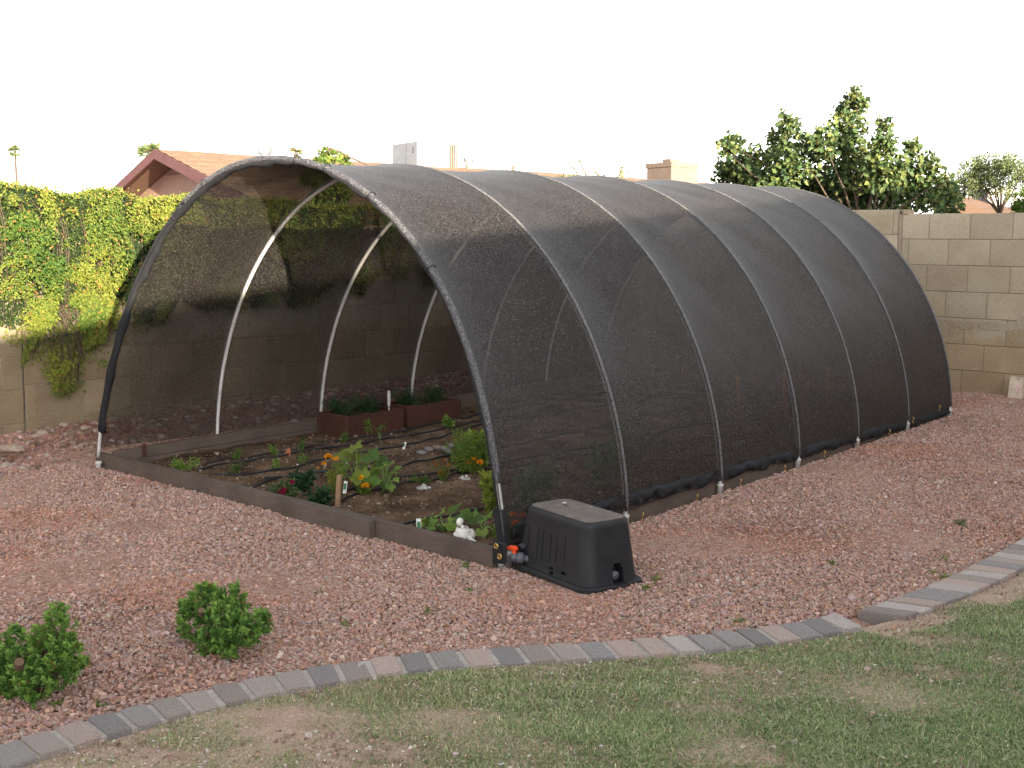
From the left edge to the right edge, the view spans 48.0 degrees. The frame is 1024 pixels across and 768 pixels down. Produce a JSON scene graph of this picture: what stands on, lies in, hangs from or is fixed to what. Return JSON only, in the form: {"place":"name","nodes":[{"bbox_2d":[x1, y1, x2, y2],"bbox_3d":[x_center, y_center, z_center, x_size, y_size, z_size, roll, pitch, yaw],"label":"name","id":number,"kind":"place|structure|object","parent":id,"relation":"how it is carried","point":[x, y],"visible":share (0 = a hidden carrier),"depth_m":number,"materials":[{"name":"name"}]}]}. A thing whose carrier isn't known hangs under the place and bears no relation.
{"place":"outdoors","nodes":[
{"label":"outdoors","id":0,"kind":"place"},
{"bbox_2d":[0,381,1023,744],"bbox_3d":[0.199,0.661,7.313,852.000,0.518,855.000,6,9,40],"label":"ground","id":1,"kind":"structure","parent":0,"point":[704,546],"depth_m":5.60,"materials":[{"name":"gravel"}]},
{"bbox_2d":[0,444,24,452],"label":"rock","id":2,"kind":"object","parent":1,"relation":"on","point":[8,448],"visible":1,"depth_m":7.99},
{"bbox_2d":[7,144,21,182],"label":"palm tree","id":3,"kind":"object","parent":1,"relation":"on","point":[14,148],"visible":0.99,"depth_m":199.89,"materials":[{"name":"green plant"}]},
{"bbox_2d":[0,601,92,709],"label":"boxwood shrub","id":4,"kind":"object","parent":1,"relation":"on","point":[57,650],"visible":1,"depth_m":3.85,"materials":[{"name":"green plant"}]},
{"bbox_2d":[135,141,161,156],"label":"palm tree","id":5,"kind":"object","parent":1,"relation":"on","point":[143,149],"visible":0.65,"depth_m":59.66,"materials":[{"name":"green plant"}]},
{"bbox_2d":[0,388,333,471],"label":"rubble","id":6,"kind":"object","parent":1,"relation":"on","point":[34,467],"visible":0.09,"depth_m":8.60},
{"bbox_2d":[0,219,425,433],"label":"block wall","id":7,"kind":"structure","parent":1,"relation":"on","point":[27,401],"depth_m":8.93,"materials":[{"name":"concrete"}]},
{"bbox_2d":[0,177,359,398],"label":"climbing vine","id":8,"kind":"object","parent":7,"relation":"attached to","point":[104,211],"visible":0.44,"depth_m":8.92,"materials":[{"name":"green plant"}]},
{"bbox_2d":[174,579,273,660],"bbox_3d":[-1.135,0.889,4.370,0.543,0.309,0.251,6,9,40],"label":"boxwood shrub","id":9,"kind":"object","parent":1,"relation":"on","point":[220,634],"visible":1,"depth_m":4.30,"materials":[{"name":"green plant"}]},
{"bbox_2d":[288,147,302,157],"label":"palm tree","id":10,"kind":"object","parent":1,"relation":"on","point":[297,152],"visible":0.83,"depth_m":74.72,"materials":[{"name":"green plant"}]},
{"bbox_2d":[313,146,352,164],"bbox_3d":[-2.118,-1.473,13.630,0.645,2.702,1.009,2,7,13],"label":"citrus tree","id":11,"kind":"object","parent":1,"relation":"on","point":[323,157],"visible":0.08,"depth_m":13.39,"materials":[{"name":"green plant"}]},
{"bbox_2d":[327,147,367,164],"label":"bare branch","id":12,"kind":"object","parent":11,"relation":"attached to","point":[339,151],"visible":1,"depth_m":13.39,"materials":[{"name":"plant"}]},
{"bbox_2d":[115,142,705,198],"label":"house","id":13,"kind":"structure","parent":1,"relation":"on","point":[157,172],"depth_m":24.43,"materials":[{"name":"paint"}]},
{"bbox_2d":[393,141,457,168],"bbox_3d":[-2.265,-5.128,26.737,1.623,0.909,1.180,-4,8,-34],"label":"rooftop cooler","id":14,"kind":"object","parent":13,"relation":"on","point":[434,154],"visible":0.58,"depth_m":26.45,"materials":[{"name":"white metal"}]},
{"bbox_2d":[0,619,862,767],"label":"mortar bed","id":15,"kind":"object","parent":1,"relation":"on","point":[306,674],"visible":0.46,"depth_m":4.11,"materials":[{"name":"concrete"}]},
{"bbox_2d":[0,740,37,767],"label":"edging paver","id":16,"kind":"object","parent":15,"relation":"on","point":[15,754],"visible":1,"depth_m":3.43,"materials":[{"name":"concrete"}]},
{"bbox_2d":[21,730,68,760],"bbox_3d":[-1.434,1.131,3.529,0.086,0.073,0.167,-5,9,-43],"label":"edging paver","id":17,"kind":"object","parent":15,"relation":"on","point":[46,745],"visible":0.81,"depth_m":3.50,"materials":[{"name":"concrete"}]},
{"bbox_2d":[55,720,100,750],"bbox_3d":[-1.358,1.123,3.603,0.084,0.075,0.163,-5,9,-42],"label":"edging paver","id":18,"kind":"object","parent":15,"relation":"on","point":[78,734],"visible":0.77,"depth_m":3.58,"materials":[{"name":"concrete"}]},
{"bbox_2d":[87,712,131,740],"bbox_3d":[-1.284,1.114,3.668,0.083,0.073,0.163,-5,9,-39],"label":"edging paver","id":19,"kind":"object","parent":15,"relation":"on","point":[111,725],"visible":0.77,"depth_m":3.64,"materials":[{"name":"concrete"}]},
{"bbox_2d":[119,704,160,731],"bbox_3d":[-1.205,1.105,3.731,0.083,0.074,0.163,-4,8,-37],"label":"edging paver","id":20,"kind":"object","parent":15,"relation":"on","point":[141,717],"visible":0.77,"depth_m":3.70,"materials":[{"name":"concrete"}]},
{"bbox_2d":[150,696,189,722],"bbox_3d":[-1.124,1.096,3.792,0.084,0.075,0.166,-4,8,-35],"label":"edging paver","id":21,"kind":"object","parent":15,"relation":"on","point":[172,708],"visible":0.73,"depth_m":3.77,"materials":[{"name":"concrete"}]},
{"bbox_2d":[181,690,219,714],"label":"edging paver","id":22,"kind":"object","parent":15,"relation":"on","point":[201,702],"visible":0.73,"depth_m":3.83,"materials":[{"name":"concrete"}]},
{"bbox_2d":[211,682,249,707],"bbox_3d":[-0.955,1.079,3.912,0.088,0.075,0.165,-3,8,-31],"label":"edging paver","id":23,"kind":"object","parent":15,"relation":"on","point":[232,693],"visible":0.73,"depth_m":3.89,"materials":[{"name":"concrete"}]},
{"bbox_2d":[242,675,279,700],"bbox_3d":[-0.862,1.072,3.968,0.092,0.074,0.164,-3,8,-29],"label":"edging paver","id":24,"kind":"object","parent":15,"relation":"on","point":[264,687],"visible":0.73,"depth_m":3.94,"materials":[{"name":"concrete"}]},
{"bbox_2d":[274,669,309,694],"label":"edging paver","id":25,"kind":"object","parent":15,"relation":"on","point":[293,681],"visible":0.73,"depth_m":3.99,"materials":[{"name":"concrete"}]},
{"bbox_2d":[307,664,340,688],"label":"edging paver","id":26,"kind":"object","parent":15,"relation":"on","point":[322,676],"visible":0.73,"depth_m":4.05,"materials":[{"name":"concrete"}]},
{"bbox_2d":[339,661,370,683],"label":"edging paver","id":27,"kind":"object","parent":15,"relation":"on","point":[353,671],"visible":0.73,"depth_m":4.09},
{"bbox_2d":[370,655,401,678],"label":"edging paver","id":28,"kind":"object","parent":15,"relation":"on","point":[384,666],"visible":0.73,"depth_m":4.12,"materials":[{"name":"concrete"}]},
{"bbox_2d":[399,652,432,674],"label":"edging paver","id":29,"kind":"object","parent":15,"relation":"on","point":[417,662],"visible":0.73,"depth_m":4.15,"materials":[{"name":"concrete"}]},
{"bbox_2d":[430,649,463,671],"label":"edging paver","id":30,"kind":"object","parent":15,"relation":"on","point":[447,659],"visible":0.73,"depth_m":4.18,"materials":[{"name":"concrete"}]},
{"bbox_2d":[460,648,494,668],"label":"edging paver","id":31,"kind":"object","parent":15,"relation":"on","point":[477,658],"visible":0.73,"depth_m":4.20,"materials":[{"name":"concrete"}]},
{"bbox_2d":[490,646,525,666],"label":"edging paver","id":32,"kind":"object","parent":15,"relation":"on","point":[507,656],"visible":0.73,"depth_m":4.22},
{"bbox_2d":[519,644,555,665],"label":"edging paver","id":33,"kind":"object","parent":15,"relation":"on","point":[539,654],"visible":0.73,"depth_m":4.23,"materials":[{"name":"concrete"}]},
{"bbox_2d":[548,643,585,663],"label":"edging paver","id":34,"kind":"object","parent":15,"relation":"on","point":[568,653],"visible":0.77,"depth_m":4.24,"materials":[{"name":"concrete"}]},
{"bbox_2d":[578,641,615,662],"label":"edging paver","id":35,"kind":"object","parent":15,"relation":"on","point":[597,650],"visible":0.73,"depth_m":4.26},
{"bbox_2d":[606,640,644,660],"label":"edging paver","id":36,"kind":"object","parent":15,"relation":"on","point":[626,649],"visible":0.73,"depth_m":4.27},
{"bbox_2d":[634,637,673,658],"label":"edging paver","id":37,"kind":"object","parent":15,"relation":"on","point":[655,647],"visible":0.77,"depth_m":4.29,"materials":[{"name":"concrete"}]},
{"bbox_2d":[662,635,700,656],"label":"edging paver","id":38,"kind":"object","parent":15,"relation":"on","point":[681,645],"visible":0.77,"depth_m":4.30,"materials":[{"name":"concrete"}]},
{"bbox_2d":[687,634,725,654],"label":"edging paver","id":39,"kind":"object","parent":15,"relation":"on","point":[707,643],"visible":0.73,"depth_m":4.33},
{"bbox_2d":[712,630,750,651],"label":"edging paver","id":40,"kind":"object","parent":15,"relation":"on","point":[732,640],"visible":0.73,"depth_m":4.36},
{"bbox_2d":[736,628,774,648],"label":"edging paver","id":41,"kind":"object","parent":15,"relation":"on","point":[757,638],"visible":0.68,"depth_m":4.39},
{"bbox_2d":[759,625,799,644],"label":"edging paver","id":42,"kind":"object","parent":15,"relation":"on","point":[780,634],"visible":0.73,"depth_m":4.42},
{"bbox_2d":[780,622,820,641],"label":"edging paver","id":43,"kind":"object","parent":15,"relation":"on","point":[801,630],"visible":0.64,"depth_m":4.46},
{"bbox_2d":[801,618,840,638],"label":"edging paver","id":44,"kind":"object","parent":15,"relation":"on","point":[822,627],"visible":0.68,"depth_m":4.50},
{"bbox_2d":[820,613,860,634],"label":"edging paver","id":45,"kind":"object","parent":15,"relation":"on","point":[841,623],"visible":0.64,"depth_m":4.53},
{"bbox_2d":[96,392,948,567],"bbox_3d":[0.395,0.388,8.945,3.840,0.309,6.031,6,9,40],"label":"garden bed frame","id":46,"kind":"object","parent":1,"relation":"on","point":[132,460],"visible":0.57,"depth_m":6.94,"materials":[{"name":"brown"}]},
{"bbox_2d":[100,405,945,544],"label":"garden soil","id":47,"kind":"structure","parent":1,"relation":"on","point":[405,508],"depth_m":7.75,"materials":[{"name":"soil"}]},
{"bbox_2d":[168,457,201,470],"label":"seedling","id":48,"kind":"object","parent":47,"relation":"on","point":[178,464],"visible":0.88,"depth_m":7.63,"materials":[{"name":"green plant"}]},
{"bbox_2d":[230,447,241,459],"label":"seedling","id":49,"kind":"object","parent":47,"relation":"on","point":[236,456],"visible":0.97,"depth_m":8.20,"materials":[{"name":"green plant"}]},
{"bbox_2d":[266,478,301,497],"bbox_3d":[-1.329,0.638,6.847,0.226,0.186,0.194,6,9,40],"label":"petunia","id":50,"kind":"object","parent":47,"relation":"on","point":[284,488],"visible":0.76,"depth_m":6.84,"materials":[{"name":"green plant"}]},
{"bbox_2d":[286,467,318,491],"bbox_3d":[-1.291,0.599,7.043,0.216,0.176,0.146,1,7,5],"label":"petunia","id":51,"kind":"object","parent":47,"relation":"on","point":[303,481],"visible":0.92,"depth_m":7.02,"materials":[{"name":"green plant"}]},
{"bbox_2d":[302,484,334,504],"bbox_3d":[-1.133,0.666,6.798,0.197,0.146,0.144,2,7,9],"label":"petunia","id":52,"kind":"object","parent":47,"relation":"on","point":[322,496],"visible":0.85,"depth_m":6.77,"materials":[{"name":"green plant"}]},
{"bbox_2d":[317,453,343,493],"bbox_3d":[-1.109,0.551,7.072,0.109,0.262,0.198,-4,8,-38],"label":"marigold","id":53,"kind":"object","parent":47,"relation":"on","point":[331,475],"visible":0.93,"depth_m":7.03,"materials":[{"name":"green plant"}]},
{"bbox_2d":[335,475,341,506],"bbox_3d":[-1.008,0.640,6.682,0.052,0.229,0.034,6,9,40],"label":"wooden stake","id":54,"kind":"object","parent":47,"relation":"on","point":[338,491],"visible":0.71,"depth_m":6.67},
{"bbox_2d":[197,420,480,470],"bbox_3d":[-0.266,0.330,9.569,0.110,0.114,5.316,7,9,44],"label":"drip hose","id":55,"kind":"object","parent":47,"relation":"on","point":[253,459],"visible":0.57,"depth_m":8.48,"materials":[{"name":"rubber"}]},
{"bbox_2d":[202,413,478,465],"bbox_3d":[-0.481,0.312,9.872,0.170,0.133,5.048,6,9,40],"label":"drip hose","id":56,"kind":"object","parent":47,"relation":"on","point":[266,453],"visible":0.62,"depth_m":8.79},
{"bbox_2d":[214,423,481,475],"bbox_3d":[-0.186,0.349,9.470,0.113,0.139,5.263,7,9,41],"label":"drip hose","id":57,"kind":"object","parent":47,"relation":"on","point":[275,469],"visible":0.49,"depth_m":8.09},
{"bbox_2d":[331,440,389,490],"bbox_3d":[-0.965,0.512,7.147,0.439,0.306,0.289,6,9,40],"label":"squash plant","id":58,"kind":"object","parent":47,"relation":"on","point":[368,458],"visible":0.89,"depth_m":7.09,"materials":[{"name":"green plant"}]},
{"bbox_2d":[318,406,403,437],"bbox_3d":[-1.233,0.310,9.408,0.360,0.190,0.620,6,9,40],"label":"planter box","id":59,"kind":"object","parent":47,"relation":"on","point":[332,424],"visible":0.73,"depth_m":9.24,"materials":[{"name":"wood"}]},
{"bbox_2d":[320,396,366,415],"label":"herb plant","id":60,"kind":"object","parent":59,"relation":"on","point":[339,409],"visible":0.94,"depth_m":9.28,"materials":[{"name":"green plant"}]},
{"bbox_2d":[347,390,381,412],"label":"herb plant","id":61,"kind":"object","parent":59,"relation":"on","point":[371,406],"visible":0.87,"depth_m":9.48,"materials":[{"name":"green plant"}]},
{"bbox_2d":[351,475,372,494],"bbox_3d":[-0.910,0.619,7.034,0.130,0.143,0.175,-2,7,-23],"label":"marigold","id":62,"kind":"object","parent":47,"relation":"on","point":[363,488],"visible":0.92,"depth_m":7.01,"materials":[{"name":"green plant"}]},
{"bbox_2d":[253,448,486,487],"bbox_3d":[0.304,0.397,9.007,5.392,0.136,0.331,-6,9,-44],"label":"drip hose","id":63,"kind":"object","parent":47,"relation":"on","point":[325,471],"visible":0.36,"depth_m":7.55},
{"bbox_2d":[363,418,387,446],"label":"tomato plant","id":64,"kind":"object","parent":47,"relation":"on","point":[367,428],"visible":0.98,"depth_m":8.68,"materials":[{"name":"green plant"}]},
{"bbox_2d":[372,461,402,493],"bbox_3d":[-0.777,0.575,7.042,0.259,0.200,0.174,6,9,40],"label":"squash plant","id":65,"kind":"object","parent":47,"relation":"on","point":[385,485],"visible":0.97,"depth_m":7.04,"materials":[{"name":"green plant"}]},
{"bbox_2d":[327,468,490,506],"bbox_3d":[0.748,0.499,8.259,4.989,0.147,0.306,-5,9,-39],"label":"drip hose","id":66,"kind":"object","parent":47,"relation":"on","point":[379,488],"visible":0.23,"depth_m":7.27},
{"bbox_2d":[347,464,489,490],"bbox_3d":[0.733,0.434,8.700,4.757,0.143,0.060,-5,9,-41],"label":"drip hose","id":67,"kind":"object","parent":47,"relation":"on","point":[402,476],"visible":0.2,"depth_m":7.53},
{"bbox_2d":[407,474,430,483],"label":"seedling","id":68,"kind":"object","parent":47,"relation":"on","point":[424,479],"visible":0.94,"depth_m":7.31,"materials":[{"name":"green plant"}]},
{"bbox_2d":[380,396,460,426],"bbox_3d":[-0.787,0.241,9.929,0.360,0.190,0.640,6,9,40],"label":"planter box","id":69,"kind":"object","parent":47,"relation":"on","point":[422,414],"visible":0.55,"depth_m":9.78,"materials":[{"name":"wood"}]},
{"bbox_2d":[391,385,431,405],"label":"herb plant","id":70,"kind":"object","parent":69,"relation":"on","point":[407,400],"visible":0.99,"depth_m":9.81,"materials":[{"name":"green plant"}]},
{"bbox_2d":[419,383,450,402],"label":"herb plant","id":71,"kind":"object","parent":69,"relation":"on","point":[435,397],"visible":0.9,"depth_m":10.01,"materials":[{"name":"green plant"}]},
{"bbox_2d":[429,458,452,480],"bbox_3d":[-0.442,0.553,7.409,0.162,0.158,0.145,4,7,24],"label":"marigold","id":72,"kind":"object","parent":47,"relation":"on","point":[442,472],"visible":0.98,"depth_m":7.39,"materials":[{"name":"green plant"}]},
{"bbox_2d":[421,504,472,531],"bbox_3d":[-0.379,0.713,6.149,0.338,0.144,0.176,5,8,34],"label":"cucumber plant","id":73,"kind":"object","parent":47,"relation":"on","point":[465,513],"visible":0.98,"depth_m":6.12,"materials":[{"name":"green plant"}]},
{"bbox_2d":[440,414,456,428],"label":"basil plant","id":74,"kind":"object","parent":47,"relation":"on","point":[448,421],"visible":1,"depth_m":9.36,"materials":[{"name":"green plant"}]},
{"bbox_2d":[401,506,503,523],"bbox_3d":[0.007,0.717,6.569,1.444,0.086,0.278,-1,7,-15],"label":"drip hose","id":75,"kind":"object","parent":47,"relation":"on","point":[445,516],"visible":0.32,"depth_m":6.52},
{"bbox_2d":[444,428,480,473],"bbox_3d":[-0.327,0.441,7.573,0.281,0.329,0.230,6,9,40],"label":"dill plant","id":76,"kind":"object","parent":47,"relation":"on","point":[464,452],"visible":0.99,"depth_m":7.55,"materials":[{"name":"green plant"}]},
{"bbox_2d":[453,518,475,540],"bbox_3d":[-0.226,0.748,5.844,0.167,0.121,0.100,6,9,40],"label":"figurine","id":77,"kind":"object","parent":47,"relation":"on","point":[464,531],"visible":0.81,"depth_m":5.84,"materials":[{"name":"white paint"}]},
{"bbox_2d":[458,455,486,473],"bbox_3d":[-0.269,0.541,7.531,0.202,0.144,0.140,3,7,16],"label":"marigold","id":78,"kind":"object","parent":47,"relation":"on","point":[474,469],"visible":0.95,"depth_m":7.52,"materials":[{"name":"green plant"}]},
{"bbox_2d":[460,428,489,468],"bbox_3d":[-0.221,0.427,7.732,0.268,0.332,0.307,2,7,9],"label":"tomato plant","id":79,"kind":"object","parent":47,"relation":"on","point":[482,449],"visible":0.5,"depth_m":7.68,"materials":[{"name":"green plant"}]},
{"bbox_2d":[465,509,495,536],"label":"cucumber plant","id":80,"kind":"object","parent":47,"relation":"on","point":[477,517],"visible":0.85,"depth_m":6.03,"materials":[{"name":"green plant"}]},
{"bbox_2d":[478,469,501,513],"bbox_3d":[-0.113,0.617,6.531,0.170,0.273,0.160,6,9,40],"label":"pepper plant","id":81,"kind":"object","parent":47,"relation":"on","point":[489,498],"visible":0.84,"depth_m":6.51,"materials":[{"name":"green plant"}]},
{"bbox_2d":[95,155,951,568],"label":"shade tunnel","id":82,"kind":"structure","parent":1,"relation":"on","point":[615,345],"depth_m":7.70,"materials":[{"name":"fabric"}]},
{"bbox_2d":[513,499,641,594],"bbox_3d":[0.298,0.727,5.317,0.360,0.310,0.604,-4,8,-35],"label":"valve box","id":83,"kind":"object","parent":1,"relation":"on","point":[577,546],"visible":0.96,"depth_m":5.15,"materials":[{"name":"black plastic"}]},
{"bbox_2d":[507,543,527,563],"bbox_3d":[0.051,0.792,5.396,0.134,0.101,0.099,-2,7,-20],"label":"ball valve","id":84,"kind":"object","parent":83,"relation":"attached to","point":[520,557],"visible":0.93,"depth_m":5.38,"materials":[{"name":"grey plastic"}]},
{"bbox_2d":[710,84,965,213],"bbox_3d":[3.865,-1.973,14.064,3.673,3.359,1.809,6,9,40],"label":"broadleaf tree","id":85,"kind":"object","parent":1,"relation":"on","point":[856,180],"visible":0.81,"depth_m":13.73,"materials":[{"name":"green plant"}]},
{"bbox_2d":[852,209,1023,394],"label":"block wall","id":86,"kind":"structure","parent":1,"relation":"on","point":[967,269],"depth_m":11.28,"materials":[{"name":"concrete"}]},
{"bbox_2d":[947,186,1023,212],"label":"house","id":87,"kind":"structure","parent":1,"relation":"on","point":[982,205],"depth_m":25.34,"materials":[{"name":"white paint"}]},
{"bbox_2d":[952,146,1023,212],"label":"mesquite tree","id":88,"kind":"object","parent":1,"relation":"on","point":[1003,167],"visible":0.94,"depth_m":20.24,"materials":[{"name":"green plant"}]},
{"bbox_2d":[1008,376,1023,398],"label":"paper bag","id":89,"kind":"object","parent":1,"relation":"on","point":[1016,387],"visible":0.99,"depth_m":10.90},
{"bbox_2d":[1009,187,1023,212],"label":"hedge bush","id":90,"kind":"object","parent":1,"relation":"on","point":[1017,205],"visible":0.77,"depth_m":15.23,"materials":[{"name":"green plant"}]},
{"bbox_2d":[0,0,1023,213],"label":"sky","id":91,"kind":"structure","parent":0,"point":[609,84],"materials":[{"name":"white"}]},
{"bbox_2d":[23,571,1023,767],"bbox_3d":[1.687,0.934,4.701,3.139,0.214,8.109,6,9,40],"label":"grass","id":92,"kind":"structure","parent":0,"point":[1015,721],"depth_m":3.74,"materials":[{"name":"plant"}]},
{"bbox_2d":[30,573,1023,767],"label":"grit","id":93,"kind":"object","parent":92,"relation":"on","point":[391,758],"visible":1,"depth_m":3.60,"materials":[{"name":"stone"}]},
{"bbox_2d":[34,602,1023,767],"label":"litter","id":94,"kind":"object","parent":92,"relation":"on","point":[851,697],"visible":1,"depth_m":3.72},
{"bbox_2d":[858,606,918,624],"bbox_3d":[1.535,0.960,4.695,0.227,0.076,0.079,4,7,26],"label":"edging paver","id":95,"kind":"object","parent":92,"relation":"on","point":[874,615],"visible":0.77,"depth_m":4.68,"materials":[{"name":"concrete"}]},
{"bbox_2d":[875,601,932,615],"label":"edging paver","id":96,"kind":"object","parent":92,"relation":"on","point":[921,610],"visible":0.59,"depth_m":4.74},
{"bbox_2d":[888,596,945,610],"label":"edging paver","id":97,"kind":"object","parent":92,"relation":"on","point":[934,605],"visible":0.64,"depth_m":4.79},
{"bbox_2d":[902,592,957,605],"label":"edging paver","id":98,"kind":"object","parent":92,"relation":"on","point":[947,600],"visible":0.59,"depth_m":4.85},
{"bbox_2d":[914,588,968,600],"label":"edging paver","id":99,"kind":"object","parent":92,"relation":"on","point":[961,595],"visible":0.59,"depth_m":4.92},
{"bbox_2d":[926,582,979,595],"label":"edging paver","id":100,"kind":"object","parent":92,"relation":"on","point":[970,590],"visible":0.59,"depth_m":4.98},
{"bbox_2d":[939,578,989,591],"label":"edging paver","id":101,"kind":"object","parent":92,"relation":"on","point":[983,586],"visible":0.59,"depth_m":5.04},
{"bbox_2d":[948,573,999,587],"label":"edging paver","id":102,"kind":"object","parent":92,"relation":"on","point":[992,581],"visible":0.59,"depth_m":5.11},
{"bbox_2d":[959,570,1008,582],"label":"edging paver","id":103,"kind":"object","parent":92,"relation":"on","point":[1002,577],"visible":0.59,"depth_m":5.17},
{"bbox_2d":[966,564,1016,578],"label":"edging paver","id":104,"kind":"object","parent":92,"relation":"on","point":[1011,573],"visible":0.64,"depth_m":5.25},
{"bbox_2d":[976,560,1023,573],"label":"edging paver","id":105,"kind":"object","parent":92,"relation":"on","point":[1019,568],"visible":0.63,"depth_m":5.31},
{"bbox_2d":[984,556,1023,564],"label":"edging paver","id":106,"kind":"object","parent":92,"relation":"on","point":[1005,560],"visible":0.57,"depth_m":5.39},
{"bbox_2d":[993,552,1023,559],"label":"edging paver","id":107,"kind":"object","parent":92,"relation":"on","point":[1010,556],"visible":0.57,"depth_m":5.48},
{"bbox_2d":[1000,548,1023,554],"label":"edging paver","id":108,"kind":"object","parent":92,"relation":"on","point":[1013,551],"visible":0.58,"depth_m":5.55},
{"bbox_2d":[1007,544,1023,549],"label":"edging paver","id":109,"kind":"object","parent":92,"relation":"on","point":[1016,546],"visible":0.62,"depth_m":5.62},
{"bbox_2d":[559,154,627,177],"bbox_3d":[0.897,-2.267,13.038,0.832,0.677,0.849,1,7,4],"label":"twiggy shrub","id":110,"kind":"object","parent":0,"point":[618,176],"visible":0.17,"depth_m":12.99,"materials":[{"name":"brown plant"}]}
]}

